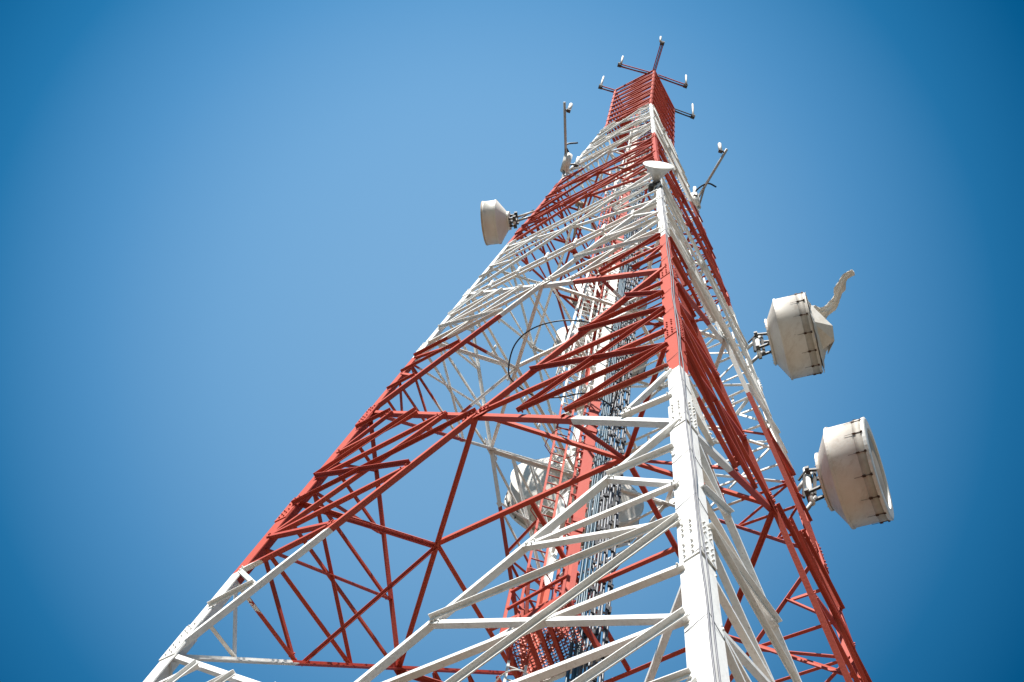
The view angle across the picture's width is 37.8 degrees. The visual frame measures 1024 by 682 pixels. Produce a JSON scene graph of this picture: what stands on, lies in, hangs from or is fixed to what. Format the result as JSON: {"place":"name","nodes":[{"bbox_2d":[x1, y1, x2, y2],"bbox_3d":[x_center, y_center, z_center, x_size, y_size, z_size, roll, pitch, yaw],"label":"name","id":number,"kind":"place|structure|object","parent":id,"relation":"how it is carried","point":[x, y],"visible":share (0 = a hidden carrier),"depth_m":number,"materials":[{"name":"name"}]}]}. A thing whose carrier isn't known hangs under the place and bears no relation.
{"place":"outdoors","nodes":[
{"label":"outdoors","id":0,"kind":"place"},
{"bbox_2d":[0,0,1023,681],"label":"sky","id":1,"kind":"structure","parent":0,"point":[227,227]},
{"label":"ground","id":2,"kind":"structure","parent":0,"visible":0},
{"bbox_2d":[143,70,871,681],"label":"lattice tower","id":3,"kind":"structure","parent":2,"relation":"on","point":[689,604],"depth_m":21.52,"materials":[{"name":"metal"}]},
{"bbox_2d":[480,200,534,245],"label":"drum dish","id":4,"kind":"object","parent":3,"relation":"attached to","point":[497,220],"visible":1,"depth_m":40.46,"materials":[{"name":"white plastic"}]},
{"bbox_2d":[490,555,612,681],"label":"work platform","id":5,"kind":"structure","parent":3,"relation":"attached to","point":[540,634],"depth_m":20.04,"materials":[{"name":"paint"}]},
{"bbox_2d":[495,170,621,681],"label":"caged ladder","id":6,"kind":"object","parent":3,"relation":"attached to","point":[524,671],"visible":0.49,"depth_m":25.68,"materials":[{"name":"metal"}]},
{"bbox_2d":[560,102,579,177],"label":"antenna pole","id":7,"kind":"object","parent":3,"relation":"attached to","point":[566,163],"visible":0.99,"depth_m":45.81,"materials":[{"name":"metal"}]},
{"bbox_2d":[504,440,643,547],"bbox_3d":[1.584,3.371,34.701,3.236,3.214,1.797,17,-70,0],"label":"drum dish","id":8,"kind":"object","parent":3,"relation":"attached to","point":[632,513],"visible":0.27,"depth_m":34.07,"materials":[{"name":"white plastic"}]},
{"bbox_2d":[573,201,583,236],"bbox_3d":[1.640,-3.153,38.497,0.208,0.998,0.735,14,-70,1],"label":"antenna pole","id":9,"kind":"object","parent":3,"relation":"attached to","point":[579,204],"visible":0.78,"depth_m":38.68,"materials":[{"name":"white metal"}]},
{"bbox_2d":[551,311,648,382],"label":"drum dish","id":10,"kind":"object","parent":3,"relation":"attached to","point":[562,333],"visible":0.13,"depth_m":41.62,"materials":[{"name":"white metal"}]},
{"bbox_2d":[565,138,638,681],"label":"feeder cable","id":11,"kind":"object","parent":3,"relation":"attached to","point":[571,641],"visible":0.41,"depth_m":24.19,"materials":[{"name":"black rubber"}]},
{"bbox_2d":[567,141,639,681],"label":"feeder cable","id":12,"kind":"object","parent":3,"relation":"attached to","point":[597,463],"visible":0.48,"depth_m":25.26,"materials":[{"name":"black rubber"}]},
{"bbox_2d":[571,156,638,680],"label":"feeder cable","id":13,"kind":"object","parent":3,"relation":"attached to","point":[576,643],"visible":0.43,"depth_m":24.93,"materials":[{"name":"black rubber"}]},
{"bbox_2d":[575,198,634,677],"bbox_3d":[1.285,2.956,23.235,0.052,45.360,0.052,17,-70,0],"label":"feeder cable","id":14,"kind":"object","parent":3,"relation":"attached to","point":[580,643],"visible":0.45,"depth_m":24.35,"materials":[{"name":"black rubber"}]},
{"bbox_2d":[573,175,637,679],"bbox_3d":[1.448,2.365,25.023,0.052,49.140,0.051,17,-70,0],"label":"feeder cable","id":15,"kind":"object","parent":3,"relation":"attached to","point":[584,594],"visible":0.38,"depth_m":25.55,"materials":[{"name":"black rubber"}]},
{"bbox_2d":[598,76,614,92],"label":"whip antenna","id":16,"kind":"object","parent":3,"relation":"attached to","point":[600,85],"visible":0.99,"depth_m":62.67,"materials":[{"name":"paint"}]},
{"bbox_2d":[569,272,646,323],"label":"drum dish","id":17,"kind":"object","parent":3,"relation":"attached to","point":[579,288],"visible":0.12,"depth_m":45.08,"materials":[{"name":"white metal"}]},
{"bbox_2d":[578,109,646,675],"bbox_3d":[2.219,0.197,31.560,0.058,63.000,0.067,17,-70,0],"label":"feeder cable","id":18,"kind":"object","parent":3,"relation":"attached to","point":[606,428],"visible":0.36,"depth_m":27.04,"materials":[{"name":"black rubber"}]},
{"bbox_2d":[508,320,627,416],"bbox_3d":[1.029,0.427,27.524,2.139,0.587,1.770,17,-70,0],"label":"looped cable","id":19,"kind":"object","parent":18,"relation":"hanging from","point":[520,337],"visible":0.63,"depth_m":27.53,"materials":[{"name":"black rubber"}]},
{"bbox_2d":[579,121,646,675],"bbox_3d":[2.056,0.841,29.790,0.058,59.220,0.068,17,-70,0],"label":"feeder cable","id":20,"kind":"object","parent":3,"relation":"attached to","point":[594,558],"visible":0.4,"depth_m":24.88,"materials":[{"name":"black rubber"}]},
{"bbox_2d":[583,137,645,672],"bbox_3d":[1.911,1.430,27.999,0.058,55.440,0.067,17,-70,0],"label":"feeder cable","id":21,"kind":"object","parent":3,"relation":"attached to","point":[598,558],"visible":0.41,"depth_m":24.61,"materials":[{"name":"black rubber"}]},
{"bbox_2d":[587,169,643,669],"bbox_3d":[1.748,2.074,26.228,0.057,51.660,0.067,17,-70,0],"label":"feeder cable","id":22,"kind":"object","parent":3,"relation":"attached to","point":[601,553],"visible":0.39,"depth_m":24.71,"materials":[{"name":"black rubber"}]},
{"bbox_2d":[591,191,642,681],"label":"feeder cable","id":23,"kind":"object","parent":3,"relation":"attached to","point":[605,551],"visible":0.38,"depth_m":24.69,"materials":[{"name":"black rubber"}]},
{"bbox_2d":[594,217,641,681],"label":"feeder cable","id":24,"kind":"object","parent":3,"relation":"attached to","point":[607,560],"visible":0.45,"depth_m":24.96,"materials":[{"name":"black rubber"}]},
{"bbox_2d":[598,243,640,681],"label":"feeder cable","id":25,"kind":"object","parent":3,"relation":"attached to","point":[612,548],"visible":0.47,"depth_m":24.26,"materials":[{"name":"black rubber"}]},
{"bbox_2d":[601,279,640,681],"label":"feeder cable","id":26,"kind":"object","parent":3,"relation":"attached to","point":[614,554],"visible":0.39,"depth_m":23.96,"materials":[{"name":"black rubber"}]},
{"bbox_2d":[618,166,646,175],"bbox_3d":[3.196,-4.527,39.669,0.775,0.175,0.144,16,-70,1],"label":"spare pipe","id":27,"kind":"object","parent":3,"relation":"attached to","point":[642,174],"visible":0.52,"depth_m":39.69,"materials":[{"name":"white metal"}]},
{"bbox_2d":[617,56,651,74],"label":"whip antenna","id":28,"kind":"object","parent":3,"relation":"attached to","point":[619,64],"visible":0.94,"depth_m":62.28,"materials":[{"name":"paint"}]},
{"bbox_2d":[643,161,673,192],"bbox_3d":[3.257,-3.653,33.614,0.711,1.417,0.575,8,-71,4],"label":"cone dish","id":29,"kind":"object","parent":3,"relation":"attached to","point":[658,170],"visible":0.98,"depth_m":33.66,"materials":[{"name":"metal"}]},
{"bbox_2d":[653,36,664,70],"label":"whip antenna","id":30,"kind":"object","parent":3,"relation":"attached to","point":[661,48],"visible":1,"depth_m":61.97,"materials":[{"name":"paint"}]},
{"bbox_2d":[657,74,687,88],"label":"whip antenna","id":31,"kind":"object","parent":3,"relation":"attached to","point":[685,85],"visible":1,"depth_m":62.27,"materials":[{"name":"paint"}]},
{"bbox_2d":[675,103,694,118],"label":"whip antenna","id":32,"kind":"object","parent":3,"relation":"attached to","point":[692,116],"visible":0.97,"depth_m":62.65,"materials":[{"name":"metal"}]},
{"bbox_2d":[662,190,720,681],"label":"power cable","id":33,"kind":"object","parent":3,"relation":"attached to","point":[716,651],"visible":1,"depth_m":13.46,"materials":[{"name":"black rubber"}]},
{"bbox_2d":[661,191,724,681],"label":"power cable","id":34,"kind":"object","parent":3,"relation":"attached to","point":[707,604],"visible":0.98,"depth_m":13.55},
{"bbox_2d":[691,142,727,214],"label":"antenna pole","id":35,"kind":"object","parent":3,"relation":"attached to","point":[695,195],"visible":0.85,"depth_m":46.61,"materials":[{"name":"metal"}]},
{"bbox_2d":[747,269,854,379],"bbox_3d":[6.688,-0.422,34.698,1.951,2.138,2.728,17,-70,0],"label":"drum dish","id":36,"kind":"object","parent":3,"relation":"attached to","point":[799,332],"visible":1,"depth_m":34.18,"materials":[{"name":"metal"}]},
{"bbox_2d":[797,417,893,529],"bbox_3d":[6.094,2.591,27.768,1.669,2.140,1.979,-18,-74,12],"label":"drum dish","id":37,"kind":"object","parent":3,"relation":"attached to","point":[851,476],"visible":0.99,"depth_m":27.10,"materials":[{"name":"white plastic"}]}
]}

